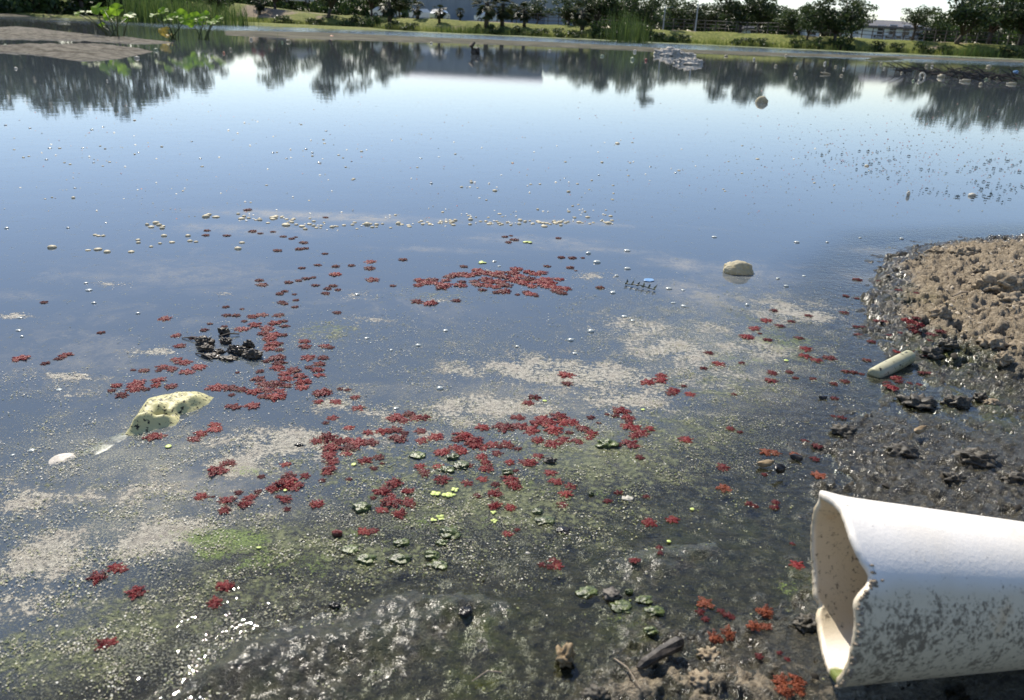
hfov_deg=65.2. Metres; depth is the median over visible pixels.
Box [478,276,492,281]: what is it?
water fern
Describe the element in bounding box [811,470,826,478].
water fern
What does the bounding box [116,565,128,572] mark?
water fern
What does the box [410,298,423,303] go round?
water fern
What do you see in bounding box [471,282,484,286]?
water fern
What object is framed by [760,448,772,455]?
water fern
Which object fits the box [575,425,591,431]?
water fern
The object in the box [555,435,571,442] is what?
water fern
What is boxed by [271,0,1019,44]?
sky
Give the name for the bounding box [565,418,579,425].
water fern
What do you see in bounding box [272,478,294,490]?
water fern
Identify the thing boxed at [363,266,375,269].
water fern
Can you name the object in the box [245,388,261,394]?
water fern
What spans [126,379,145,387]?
water fern
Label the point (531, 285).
water fern
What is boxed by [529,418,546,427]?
water fern
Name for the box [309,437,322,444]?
water fern
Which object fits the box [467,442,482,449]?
water fern
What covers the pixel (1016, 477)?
mud clod
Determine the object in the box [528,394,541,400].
water fern
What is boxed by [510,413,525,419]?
water fern
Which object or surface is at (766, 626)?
water fern
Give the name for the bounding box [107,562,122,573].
water fern
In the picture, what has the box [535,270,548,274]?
water fern
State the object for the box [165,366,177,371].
water fern
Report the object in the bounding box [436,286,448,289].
water fern
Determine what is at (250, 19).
cattail clump
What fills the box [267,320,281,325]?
water fern
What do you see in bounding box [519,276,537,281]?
water fern
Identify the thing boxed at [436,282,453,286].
water fern
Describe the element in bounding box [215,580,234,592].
water fern
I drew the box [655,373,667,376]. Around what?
water fern
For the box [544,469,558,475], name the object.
water fern
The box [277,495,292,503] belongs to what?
water fern
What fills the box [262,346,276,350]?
water fern
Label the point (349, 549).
algae lump
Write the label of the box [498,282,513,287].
water fern
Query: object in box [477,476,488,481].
water fern
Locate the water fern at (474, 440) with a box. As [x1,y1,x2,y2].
[463,435,483,445]
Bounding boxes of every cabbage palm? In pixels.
[251,0,267,14]
[377,0,401,22]
[409,1,424,18]
[432,4,447,22]
[455,8,464,19]
[471,0,501,27]
[491,0,516,25]
[514,2,534,26]
[570,1,596,30]
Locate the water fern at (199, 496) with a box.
[193,492,210,500]
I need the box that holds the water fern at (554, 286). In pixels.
[548,284,562,288]
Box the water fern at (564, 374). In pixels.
[558,371,576,377]
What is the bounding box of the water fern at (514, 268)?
[510,266,522,270]
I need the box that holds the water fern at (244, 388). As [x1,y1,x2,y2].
[233,386,246,391]
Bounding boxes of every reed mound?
[937,49,965,55]
[943,46,980,56]
[956,42,980,56]
[967,44,995,56]
[971,46,1002,57]
[977,49,1006,57]
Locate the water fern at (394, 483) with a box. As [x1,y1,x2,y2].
[385,478,403,487]
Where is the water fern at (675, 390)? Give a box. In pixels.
[666,387,680,393]
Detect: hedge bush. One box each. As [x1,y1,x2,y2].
[243,0,269,6]
[252,0,287,8]
[280,1,308,11]
[298,0,324,12]
[309,1,337,13]
[326,0,357,14]
[347,0,373,15]
[364,0,393,17]
[391,3,411,17]
[561,11,588,25]
[587,1,608,25]
[602,13,618,26]
[628,11,662,28]
[653,5,677,29]
[670,14,693,30]
[684,11,716,31]
[705,11,729,31]
[718,19,745,31]
[755,16,786,34]
[768,10,800,34]
[815,16,839,36]
[841,18,861,36]
[917,19,949,41]
[935,24,970,42]
[963,27,982,42]
[972,28,1002,43]
[994,26,1017,44]
[1001,27,1023,44]
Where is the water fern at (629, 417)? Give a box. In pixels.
[621,414,635,419]
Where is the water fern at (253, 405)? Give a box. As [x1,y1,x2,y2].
[243,401,259,408]
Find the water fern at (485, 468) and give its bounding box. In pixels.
[478,463,493,472]
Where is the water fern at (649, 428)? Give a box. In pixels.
[643,425,655,430]
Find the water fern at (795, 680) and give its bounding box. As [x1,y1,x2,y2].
[788,672,807,685]
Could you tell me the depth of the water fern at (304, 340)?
1.08 m
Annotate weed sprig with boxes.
[624,279,656,289]
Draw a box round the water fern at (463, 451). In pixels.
[456,447,467,454]
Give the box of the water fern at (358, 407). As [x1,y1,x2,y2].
[351,405,364,411]
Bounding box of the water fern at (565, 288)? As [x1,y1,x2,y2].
[557,286,572,290]
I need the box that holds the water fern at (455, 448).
[446,444,462,451]
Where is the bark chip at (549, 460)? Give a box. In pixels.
[543,457,556,463]
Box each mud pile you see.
[654,47,696,55]
[673,57,703,64]
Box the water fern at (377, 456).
[372,454,384,459]
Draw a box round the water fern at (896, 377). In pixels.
[890,375,904,380]
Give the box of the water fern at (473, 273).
[467,272,480,275]
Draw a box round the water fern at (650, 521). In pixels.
[641,517,656,527]
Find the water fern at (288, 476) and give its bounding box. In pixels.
[279,471,297,481]
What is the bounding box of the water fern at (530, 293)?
[523,291,537,295]
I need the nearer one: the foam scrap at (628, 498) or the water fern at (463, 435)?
the foam scrap at (628, 498)
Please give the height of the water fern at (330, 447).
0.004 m
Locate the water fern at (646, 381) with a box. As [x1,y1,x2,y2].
[640,379,655,384]
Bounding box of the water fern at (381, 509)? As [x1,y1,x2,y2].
[375,506,388,512]
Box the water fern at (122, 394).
[115,391,128,398]
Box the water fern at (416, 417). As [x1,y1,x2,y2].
[409,413,421,421]
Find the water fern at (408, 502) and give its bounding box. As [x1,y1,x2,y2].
[402,496,416,507]
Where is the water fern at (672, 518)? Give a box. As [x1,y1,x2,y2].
[665,515,680,523]
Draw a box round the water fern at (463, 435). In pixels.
[452,430,472,439]
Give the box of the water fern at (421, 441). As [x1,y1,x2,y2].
[415,436,427,444]
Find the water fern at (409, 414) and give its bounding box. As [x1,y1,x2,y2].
[403,410,415,416]
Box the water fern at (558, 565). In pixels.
[552,563,564,569]
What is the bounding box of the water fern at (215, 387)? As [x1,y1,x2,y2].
[205,383,226,391]
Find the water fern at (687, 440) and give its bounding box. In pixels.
[680,436,693,443]
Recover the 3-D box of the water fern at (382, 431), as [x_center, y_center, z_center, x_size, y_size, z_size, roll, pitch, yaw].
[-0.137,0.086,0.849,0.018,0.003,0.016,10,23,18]
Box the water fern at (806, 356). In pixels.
[798,353,811,358]
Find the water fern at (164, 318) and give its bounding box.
[157,316,171,321]
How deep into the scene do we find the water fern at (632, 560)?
0.65 m
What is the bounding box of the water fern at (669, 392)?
[664,390,676,395]
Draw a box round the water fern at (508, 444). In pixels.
[501,439,515,448]
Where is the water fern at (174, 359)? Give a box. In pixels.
[170,357,182,362]
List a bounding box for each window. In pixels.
[872,34,883,39]
[876,25,885,36]
[884,35,895,39]
[887,24,897,36]
[893,35,904,39]
[901,25,910,37]
[913,26,921,37]
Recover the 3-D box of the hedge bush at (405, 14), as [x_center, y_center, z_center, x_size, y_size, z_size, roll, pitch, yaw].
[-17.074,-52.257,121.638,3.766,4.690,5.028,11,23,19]
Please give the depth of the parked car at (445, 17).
110.41 m
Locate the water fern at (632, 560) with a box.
[628,558,640,563]
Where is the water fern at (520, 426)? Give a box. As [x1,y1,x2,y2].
[510,422,527,429]
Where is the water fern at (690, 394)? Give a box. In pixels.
[684,392,695,396]
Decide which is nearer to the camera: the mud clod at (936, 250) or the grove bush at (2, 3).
the mud clod at (936, 250)
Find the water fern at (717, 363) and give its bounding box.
[712,361,725,366]
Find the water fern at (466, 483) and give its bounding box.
[461,479,472,486]
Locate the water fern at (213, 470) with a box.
[207,464,229,475]
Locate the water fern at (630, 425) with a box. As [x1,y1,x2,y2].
[620,421,641,430]
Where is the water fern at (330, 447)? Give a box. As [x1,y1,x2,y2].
[320,442,340,451]
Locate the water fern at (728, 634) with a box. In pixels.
[720,624,735,640]
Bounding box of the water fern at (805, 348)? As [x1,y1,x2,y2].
[799,346,811,351]
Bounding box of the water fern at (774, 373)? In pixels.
[767,370,777,375]
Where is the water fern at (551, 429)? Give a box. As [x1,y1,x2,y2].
[541,423,563,435]
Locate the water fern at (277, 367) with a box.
[269,365,284,371]
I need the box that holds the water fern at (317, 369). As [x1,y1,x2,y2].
[310,366,324,371]
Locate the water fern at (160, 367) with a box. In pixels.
[155,364,168,369]
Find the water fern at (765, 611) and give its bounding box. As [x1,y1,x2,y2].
[755,604,773,618]
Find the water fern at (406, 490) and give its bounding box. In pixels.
[401,487,414,493]
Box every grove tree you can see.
[78,0,84,11]
[169,0,207,4]
[203,0,235,12]
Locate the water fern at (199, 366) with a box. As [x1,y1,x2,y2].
[191,364,207,369]
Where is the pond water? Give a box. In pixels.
[0,16,1023,699]
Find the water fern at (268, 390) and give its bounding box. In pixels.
[259,386,274,393]
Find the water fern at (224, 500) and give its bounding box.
[216,496,236,503]
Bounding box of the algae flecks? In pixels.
[0,257,968,699]
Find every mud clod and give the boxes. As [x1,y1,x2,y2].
[581,684,610,699]
[687,668,716,691]
[696,645,719,662]
[792,612,816,633]
[829,423,857,437]
[882,441,920,457]
[895,393,937,411]
[919,347,944,360]
[924,246,944,253]
[928,275,939,281]
[928,305,952,320]
[937,337,958,351]
[939,394,972,410]
[939,471,966,482]
[948,246,973,256]
[951,446,998,467]
[963,246,981,254]
[971,278,998,292]
[972,265,989,273]
[972,392,987,401]
[976,334,1008,350]
[980,269,1023,293]
[981,398,1000,404]
[992,291,1023,306]
[994,351,1015,366]
[1001,470,1023,485]
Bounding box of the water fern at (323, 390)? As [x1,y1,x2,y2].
[312,387,332,396]
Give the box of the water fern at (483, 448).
[477,444,489,450]
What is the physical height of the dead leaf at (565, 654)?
0.021 m
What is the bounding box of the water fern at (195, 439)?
[187,436,200,442]
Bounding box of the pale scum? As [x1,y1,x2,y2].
[0,267,1000,699]
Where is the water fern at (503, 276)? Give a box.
[495,274,511,278]
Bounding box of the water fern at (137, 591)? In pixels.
[124,585,148,599]
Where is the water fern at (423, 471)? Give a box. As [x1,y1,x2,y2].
[417,469,430,474]
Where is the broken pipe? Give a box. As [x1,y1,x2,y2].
[810,490,1023,688]
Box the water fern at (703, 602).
[696,596,714,608]
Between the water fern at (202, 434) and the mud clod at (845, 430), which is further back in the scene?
the mud clod at (845, 430)
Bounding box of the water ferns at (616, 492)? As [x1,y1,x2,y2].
[40,208,946,661]
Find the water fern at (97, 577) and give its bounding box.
[86,569,107,585]
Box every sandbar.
[0,26,172,43]
[0,43,152,60]
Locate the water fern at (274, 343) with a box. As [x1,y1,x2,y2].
[264,341,280,346]
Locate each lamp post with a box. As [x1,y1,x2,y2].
[662,5,669,29]
[694,3,705,30]
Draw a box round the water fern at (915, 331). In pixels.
[909,329,921,334]
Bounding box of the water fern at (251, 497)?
[241,494,257,500]
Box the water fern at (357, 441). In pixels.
[345,437,364,447]
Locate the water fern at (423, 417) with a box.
[419,414,430,420]
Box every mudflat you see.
[0,13,28,15]
[226,31,700,52]
[643,50,1023,61]
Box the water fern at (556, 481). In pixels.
[547,478,563,484]
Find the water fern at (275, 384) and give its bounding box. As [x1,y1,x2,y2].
[269,380,284,388]
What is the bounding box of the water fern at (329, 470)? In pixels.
[320,465,336,474]
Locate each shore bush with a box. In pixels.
[272,15,300,23]
[305,18,329,25]
[336,15,362,26]
[358,15,381,27]
[385,20,400,28]
[400,22,418,29]
[468,23,481,32]
[484,23,504,33]
[510,25,531,34]
[531,28,549,34]
[551,27,572,36]
[566,29,586,37]
[589,19,614,38]
[606,21,629,38]
[630,21,658,40]
[650,32,677,41]
[677,34,691,42]
[729,37,754,44]
[756,37,775,45]
[789,38,804,47]
[805,36,824,48]
[825,36,855,50]
[866,40,887,51]
[889,42,907,52]
[912,41,935,53]
[934,44,954,54]
[993,46,1017,57]
[1010,47,1023,58]
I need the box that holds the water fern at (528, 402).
[522,400,533,405]
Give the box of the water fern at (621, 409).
[612,406,631,414]
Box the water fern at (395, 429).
[388,426,402,433]
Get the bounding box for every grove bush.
[0,0,15,10]
[0,0,31,13]
[5,0,51,12]
[18,0,59,13]
[35,0,88,14]
[60,0,111,15]
[72,0,109,15]
[102,0,144,16]
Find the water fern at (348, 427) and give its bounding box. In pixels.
[343,425,354,429]
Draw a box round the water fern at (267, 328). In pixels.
[259,325,275,332]
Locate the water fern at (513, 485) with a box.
[504,479,522,490]
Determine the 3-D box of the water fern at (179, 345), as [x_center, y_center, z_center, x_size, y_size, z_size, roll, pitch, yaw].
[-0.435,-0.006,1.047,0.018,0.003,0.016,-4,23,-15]
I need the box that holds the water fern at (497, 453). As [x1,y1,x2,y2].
[492,450,503,455]
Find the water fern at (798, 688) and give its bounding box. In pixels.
[792,683,806,696]
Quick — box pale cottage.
[741,27,761,32]
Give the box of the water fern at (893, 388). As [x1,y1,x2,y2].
[883,384,899,390]
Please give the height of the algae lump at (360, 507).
0.007 m
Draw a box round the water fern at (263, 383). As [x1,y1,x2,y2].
[254,379,270,387]
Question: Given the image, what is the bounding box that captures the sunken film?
[83,433,126,453]
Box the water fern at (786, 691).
[774,682,795,698]
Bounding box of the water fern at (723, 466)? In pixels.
[716,462,729,471]
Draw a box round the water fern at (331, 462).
[321,458,339,465]
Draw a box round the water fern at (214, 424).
[208,422,221,427]
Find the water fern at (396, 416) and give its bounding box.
[386,413,406,421]
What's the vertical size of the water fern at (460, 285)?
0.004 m
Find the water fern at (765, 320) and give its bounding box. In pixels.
[760,318,772,322]
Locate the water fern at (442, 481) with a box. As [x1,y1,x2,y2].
[433,475,452,484]
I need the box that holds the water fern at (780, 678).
[771,672,789,685]
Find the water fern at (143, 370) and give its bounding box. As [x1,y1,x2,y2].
[138,368,149,372]
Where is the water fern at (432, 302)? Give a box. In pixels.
[423,299,437,305]
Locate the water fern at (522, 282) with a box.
[516,280,530,284]
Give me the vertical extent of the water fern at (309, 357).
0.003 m
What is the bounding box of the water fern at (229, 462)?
[219,459,236,466]
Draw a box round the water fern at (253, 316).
[246,314,258,318]
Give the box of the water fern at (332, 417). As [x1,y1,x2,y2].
[326,415,339,420]
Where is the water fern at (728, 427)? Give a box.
[726,425,734,430]
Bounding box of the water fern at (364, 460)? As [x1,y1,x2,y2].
[357,456,371,465]
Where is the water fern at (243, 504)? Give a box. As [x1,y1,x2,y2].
[234,500,254,507]
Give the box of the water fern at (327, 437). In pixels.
[316,431,337,443]
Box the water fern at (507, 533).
[502,530,513,536]
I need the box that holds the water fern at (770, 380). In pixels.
[764,377,777,382]
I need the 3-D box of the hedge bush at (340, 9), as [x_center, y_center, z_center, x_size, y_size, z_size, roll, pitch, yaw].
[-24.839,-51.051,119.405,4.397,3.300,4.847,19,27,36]
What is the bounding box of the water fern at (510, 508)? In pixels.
[504,503,515,510]
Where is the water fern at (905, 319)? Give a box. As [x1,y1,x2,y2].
[901,317,914,323]
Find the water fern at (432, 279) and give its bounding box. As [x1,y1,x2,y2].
[425,277,438,281]
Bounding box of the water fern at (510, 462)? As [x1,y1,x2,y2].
[505,459,513,465]
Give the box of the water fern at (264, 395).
[257,393,268,398]
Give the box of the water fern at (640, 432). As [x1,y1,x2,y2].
[630,428,649,436]
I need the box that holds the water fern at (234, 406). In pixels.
[224,403,242,409]
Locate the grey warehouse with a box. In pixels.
[407,0,545,24]
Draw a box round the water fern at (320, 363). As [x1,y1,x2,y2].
[311,361,325,365]
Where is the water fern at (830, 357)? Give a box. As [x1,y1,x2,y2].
[822,355,837,360]
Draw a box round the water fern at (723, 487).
[715,483,732,492]
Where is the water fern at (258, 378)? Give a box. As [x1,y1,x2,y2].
[249,375,264,381]
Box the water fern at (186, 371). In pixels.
[178,369,194,374]
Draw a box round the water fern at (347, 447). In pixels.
[340,443,360,451]
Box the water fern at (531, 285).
[525,284,537,287]
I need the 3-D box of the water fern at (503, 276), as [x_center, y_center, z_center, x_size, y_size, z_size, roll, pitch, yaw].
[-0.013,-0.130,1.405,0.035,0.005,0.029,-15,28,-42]
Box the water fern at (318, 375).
[313,373,324,377]
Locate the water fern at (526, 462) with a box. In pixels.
[518,458,537,466]
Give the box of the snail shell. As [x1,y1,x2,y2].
[331,529,342,537]
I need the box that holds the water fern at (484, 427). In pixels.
[474,423,489,430]
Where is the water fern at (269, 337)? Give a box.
[262,335,276,340]
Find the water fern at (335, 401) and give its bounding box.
[329,399,341,404]
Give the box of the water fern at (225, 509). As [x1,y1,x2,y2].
[217,505,231,514]
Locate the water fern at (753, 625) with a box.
[746,620,762,631]
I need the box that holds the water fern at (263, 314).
[256,312,268,316]
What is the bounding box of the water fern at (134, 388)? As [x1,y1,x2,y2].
[125,383,145,392]
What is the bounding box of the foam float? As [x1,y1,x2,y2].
[867,350,915,377]
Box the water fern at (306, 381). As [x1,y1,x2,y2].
[294,378,311,384]
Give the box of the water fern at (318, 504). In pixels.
[309,499,324,507]
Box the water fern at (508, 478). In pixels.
[500,474,517,483]
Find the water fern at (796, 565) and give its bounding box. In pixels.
[789,560,805,569]
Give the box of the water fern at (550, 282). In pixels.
[542,281,557,283]
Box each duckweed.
[430,491,440,494]
[436,515,443,519]
[442,492,449,496]
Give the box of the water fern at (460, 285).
[453,283,467,287]
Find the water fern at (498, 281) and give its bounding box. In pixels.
[494,279,506,283]
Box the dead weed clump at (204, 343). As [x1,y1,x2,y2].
[182,327,262,360]
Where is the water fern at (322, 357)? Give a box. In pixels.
[317,354,328,359]
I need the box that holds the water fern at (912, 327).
[906,324,919,329]
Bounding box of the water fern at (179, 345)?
[173,343,185,347]
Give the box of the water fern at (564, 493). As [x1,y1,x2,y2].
[557,490,572,498]
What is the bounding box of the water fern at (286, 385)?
[281,383,291,387]
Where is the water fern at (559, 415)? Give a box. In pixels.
[549,412,569,419]
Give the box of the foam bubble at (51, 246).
[47,245,56,248]
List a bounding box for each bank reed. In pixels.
[430,22,444,32]
[441,24,465,32]
[454,25,472,33]
[466,26,482,33]
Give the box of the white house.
[844,20,931,40]
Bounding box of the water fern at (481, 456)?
[475,453,487,460]
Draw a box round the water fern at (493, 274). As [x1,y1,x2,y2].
[485,271,502,276]
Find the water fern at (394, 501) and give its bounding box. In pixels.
[380,493,401,508]
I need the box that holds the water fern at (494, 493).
[487,488,503,496]
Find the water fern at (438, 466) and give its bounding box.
[431,464,444,468]
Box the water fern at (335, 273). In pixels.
[328,272,341,275]
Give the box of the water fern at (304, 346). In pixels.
[298,343,310,348]
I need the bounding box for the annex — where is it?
[544,0,585,25]
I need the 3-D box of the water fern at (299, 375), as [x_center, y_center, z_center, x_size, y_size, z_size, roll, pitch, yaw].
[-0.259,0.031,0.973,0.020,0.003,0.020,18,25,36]
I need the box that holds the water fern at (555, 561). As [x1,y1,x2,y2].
[546,558,561,564]
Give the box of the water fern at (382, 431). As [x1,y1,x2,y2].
[374,428,388,434]
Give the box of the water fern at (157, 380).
[150,377,165,382]
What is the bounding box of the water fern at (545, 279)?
[536,277,553,280]
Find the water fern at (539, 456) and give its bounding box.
[531,453,543,459]
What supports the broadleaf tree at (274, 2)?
on the bank at (271, 12)
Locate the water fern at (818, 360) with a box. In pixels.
[810,358,822,362]
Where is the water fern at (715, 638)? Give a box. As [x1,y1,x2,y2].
[707,629,723,643]
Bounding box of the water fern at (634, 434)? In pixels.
[628,432,640,438]
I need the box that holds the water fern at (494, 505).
[487,501,502,509]
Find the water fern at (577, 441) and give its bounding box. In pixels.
[570,438,582,444]
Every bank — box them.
[0,233,1023,699]
[31,0,1023,58]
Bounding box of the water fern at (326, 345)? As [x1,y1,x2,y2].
[319,344,331,347]
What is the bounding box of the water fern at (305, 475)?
[300,472,310,478]
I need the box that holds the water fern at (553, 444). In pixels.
[544,440,561,447]
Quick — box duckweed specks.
[4,90,1023,219]
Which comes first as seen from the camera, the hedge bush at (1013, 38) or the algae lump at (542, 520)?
the algae lump at (542, 520)
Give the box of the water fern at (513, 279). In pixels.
[507,276,524,282]
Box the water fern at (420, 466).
[414,463,426,469]
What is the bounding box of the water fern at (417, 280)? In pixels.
[414,278,425,282]
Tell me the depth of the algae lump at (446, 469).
0.78 m
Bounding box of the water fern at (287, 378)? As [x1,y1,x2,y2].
[278,375,294,381]
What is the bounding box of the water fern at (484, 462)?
[480,458,490,464]
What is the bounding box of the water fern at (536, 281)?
[529,280,543,283]
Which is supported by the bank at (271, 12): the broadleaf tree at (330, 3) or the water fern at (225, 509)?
the broadleaf tree at (330, 3)
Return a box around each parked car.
[284,0,313,3]
[373,7,401,17]
[409,9,435,18]
[430,9,449,18]
[474,12,504,21]
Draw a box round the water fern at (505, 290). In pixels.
[496,288,511,293]
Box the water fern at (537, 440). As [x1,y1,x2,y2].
[531,436,544,443]
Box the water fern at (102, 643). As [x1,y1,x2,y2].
[94,636,118,650]
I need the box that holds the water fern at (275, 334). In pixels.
[263,331,281,336]
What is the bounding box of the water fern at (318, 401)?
[313,399,322,403]
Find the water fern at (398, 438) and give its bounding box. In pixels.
[387,434,408,442]
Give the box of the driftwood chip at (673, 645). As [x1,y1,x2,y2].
[636,636,683,668]
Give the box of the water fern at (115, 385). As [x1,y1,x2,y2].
[110,383,122,387]
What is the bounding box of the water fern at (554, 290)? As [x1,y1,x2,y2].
[550,288,563,292]
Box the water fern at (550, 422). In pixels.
[543,419,556,424]
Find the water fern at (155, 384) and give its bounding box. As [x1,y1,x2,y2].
[150,382,161,387]
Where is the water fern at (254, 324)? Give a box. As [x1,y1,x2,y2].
[249,322,261,326]
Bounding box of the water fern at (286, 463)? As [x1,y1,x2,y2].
[279,462,291,466]
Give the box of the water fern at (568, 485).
[564,482,576,488]
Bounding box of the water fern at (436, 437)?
[428,433,443,440]
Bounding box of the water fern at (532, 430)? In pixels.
[523,425,540,435]
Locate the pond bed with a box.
[470,225,1023,623]
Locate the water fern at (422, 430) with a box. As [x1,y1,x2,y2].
[413,427,426,434]
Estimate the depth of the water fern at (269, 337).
1.08 m
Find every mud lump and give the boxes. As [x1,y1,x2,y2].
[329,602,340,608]
[458,605,472,617]
[556,526,570,534]
[601,586,622,601]
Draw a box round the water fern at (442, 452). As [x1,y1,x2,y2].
[434,448,450,455]
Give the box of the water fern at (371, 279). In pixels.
[366,277,378,281]
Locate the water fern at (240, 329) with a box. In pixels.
[233,327,251,331]
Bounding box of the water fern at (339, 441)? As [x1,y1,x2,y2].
[332,437,346,444]
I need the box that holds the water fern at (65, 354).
[58,352,73,357]
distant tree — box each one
[637,0,663,14]
[656,0,693,16]
[699,0,739,27]
[916,9,949,31]
[930,7,966,36]
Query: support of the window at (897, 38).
in the white house
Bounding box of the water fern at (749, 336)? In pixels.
[739,334,754,339]
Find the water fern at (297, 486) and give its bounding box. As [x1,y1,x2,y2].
[289,481,304,491]
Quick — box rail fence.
[516,13,1023,44]
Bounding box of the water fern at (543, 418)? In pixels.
[534,415,549,423]
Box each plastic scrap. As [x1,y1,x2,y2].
[49,453,75,464]
[644,278,653,281]
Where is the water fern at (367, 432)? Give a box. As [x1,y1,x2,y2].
[363,429,373,434]
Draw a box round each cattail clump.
[106,0,156,22]
[108,0,174,23]
[123,0,180,23]
[140,0,177,23]
[149,0,195,23]
[155,0,195,23]
[166,0,208,24]
[176,0,217,24]
[182,0,229,24]
[191,0,235,25]
[205,1,253,25]
[206,0,241,25]
[218,7,260,25]
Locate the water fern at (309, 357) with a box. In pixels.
[301,354,314,361]
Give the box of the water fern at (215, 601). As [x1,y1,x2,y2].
[205,595,221,608]
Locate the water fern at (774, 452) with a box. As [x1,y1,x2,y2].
[769,449,782,455]
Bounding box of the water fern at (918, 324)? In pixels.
[914,321,924,327]
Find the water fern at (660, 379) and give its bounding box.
[652,376,667,383]
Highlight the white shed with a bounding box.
[793,27,821,35]
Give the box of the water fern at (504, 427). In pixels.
[491,422,513,433]
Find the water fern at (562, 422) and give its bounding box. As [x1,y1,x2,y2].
[555,418,568,426]
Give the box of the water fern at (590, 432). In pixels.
[584,430,598,436]
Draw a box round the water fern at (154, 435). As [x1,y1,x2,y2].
[141,432,167,440]
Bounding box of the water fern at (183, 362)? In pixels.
[174,359,193,365]
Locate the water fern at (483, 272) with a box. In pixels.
[475,270,491,274]
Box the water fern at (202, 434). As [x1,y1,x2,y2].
[193,430,208,436]
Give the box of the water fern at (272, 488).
[265,484,280,492]
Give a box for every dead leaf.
[555,642,575,668]
[758,459,773,467]
[775,464,786,473]
[790,454,802,461]
[819,395,827,399]
[914,425,926,433]
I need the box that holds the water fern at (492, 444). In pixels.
[485,441,498,447]
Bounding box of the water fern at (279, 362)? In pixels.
[271,360,287,365]
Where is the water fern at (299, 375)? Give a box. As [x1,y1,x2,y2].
[292,373,307,378]
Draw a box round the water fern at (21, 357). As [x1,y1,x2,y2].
[11,355,30,361]
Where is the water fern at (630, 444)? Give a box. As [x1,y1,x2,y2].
[621,439,642,448]
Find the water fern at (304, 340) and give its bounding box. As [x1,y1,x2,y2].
[298,339,309,343]
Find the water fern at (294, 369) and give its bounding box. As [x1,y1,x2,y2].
[285,366,301,372]
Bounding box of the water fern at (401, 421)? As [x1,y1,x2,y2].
[397,419,408,423]
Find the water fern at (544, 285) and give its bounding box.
[537,283,551,288]
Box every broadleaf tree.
[272,0,286,8]
[317,0,359,17]
[360,0,389,15]
[384,0,416,17]
[505,3,526,22]
[523,0,557,23]
[551,0,581,24]
[575,0,617,23]
[604,0,644,20]
[620,0,664,25]
[661,0,708,29]
[690,3,725,31]
[714,0,773,32]
[742,0,783,33]
[773,7,808,34]
[794,2,829,39]
[807,0,874,43]
[836,0,879,38]
[900,4,936,39]
[933,0,1011,43]
[965,0,1023,43]
[995,0,1023,45]
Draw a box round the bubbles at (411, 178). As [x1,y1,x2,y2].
[19,121,869,229]
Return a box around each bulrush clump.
[600,1,631,42]
[611,8,646,42]
[618,11,652,43]
[631,15,653,42]
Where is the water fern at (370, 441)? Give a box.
[363,437,378,445]
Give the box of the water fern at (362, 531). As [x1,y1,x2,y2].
[358,527,369,534]
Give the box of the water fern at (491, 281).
[483,280,495,283]
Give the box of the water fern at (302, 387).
[294,384,309,390]
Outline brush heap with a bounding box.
[885,61,1023,81]
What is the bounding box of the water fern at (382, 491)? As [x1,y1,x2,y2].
[372,484,393,495]
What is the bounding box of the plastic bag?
[125,391,213,435]
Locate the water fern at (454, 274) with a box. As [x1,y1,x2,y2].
[449,272,462,277]
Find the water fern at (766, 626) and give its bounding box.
[761,622,772,629]
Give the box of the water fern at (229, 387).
[223,385,238,390]
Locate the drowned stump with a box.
[469,41,479,54]
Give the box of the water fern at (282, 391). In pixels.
[274,388,285,393]
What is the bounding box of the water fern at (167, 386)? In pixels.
[164,383,177,388]
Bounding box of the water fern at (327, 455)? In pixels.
[321,451,337,459]
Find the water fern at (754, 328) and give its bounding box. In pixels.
[748,326,760,330]
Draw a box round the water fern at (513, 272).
[506,270,519,274]
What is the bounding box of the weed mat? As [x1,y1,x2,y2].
[377,29,1023,59]
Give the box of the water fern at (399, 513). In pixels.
[390,507,406,519]
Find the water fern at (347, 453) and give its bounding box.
[339,451,352,456]
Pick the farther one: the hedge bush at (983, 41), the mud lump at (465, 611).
the hedge bush at (983, 41)
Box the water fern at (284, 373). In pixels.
[277,370,291,375]
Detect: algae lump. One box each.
[341,544,358,553]
[351,501,371,513]
[355,553,376,564]
[388,553,411,565]
[393,538,409,546]
[409,451,425,458]
[424,550,439,559]
[426,559,447,568]
[435,539,448,545]
[437,465,453,471]
[439,526,461,538]
[446,453,459,459]
[453,460,469,469]
[502,469,513,474]
[532,508,542,514]
[534,516,554,524]
[575,585,598,598]
[595,439,619,448]
[609,599,631,613]
[625,589,632,594]
[635,595,652,604]
[643,605,664,616]
[643,626,658,635]
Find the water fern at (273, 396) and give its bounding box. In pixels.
[265,393,286,402]
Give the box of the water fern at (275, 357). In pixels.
[268,353,286,360]
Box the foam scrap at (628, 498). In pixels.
[622,495,632,501]
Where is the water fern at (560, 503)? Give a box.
[556,501,568,508]
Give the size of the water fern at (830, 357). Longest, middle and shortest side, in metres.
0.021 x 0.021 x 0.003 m
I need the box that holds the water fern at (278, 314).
[272,313,284,317]
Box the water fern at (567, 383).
[562,381,573,386]
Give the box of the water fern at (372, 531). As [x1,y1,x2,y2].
[367,527,379,533]
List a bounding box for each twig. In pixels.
[472,670,501,681]
[614,658,640,688]
[952,291,967,296]
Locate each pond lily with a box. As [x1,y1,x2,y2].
[74,2,135,36]
[149,7,191,39]
[188,10,222,39]
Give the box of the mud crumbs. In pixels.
[714,236,1023,698]
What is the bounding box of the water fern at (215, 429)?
[205,426,221,431]
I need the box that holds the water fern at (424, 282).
[419,280,432,284]

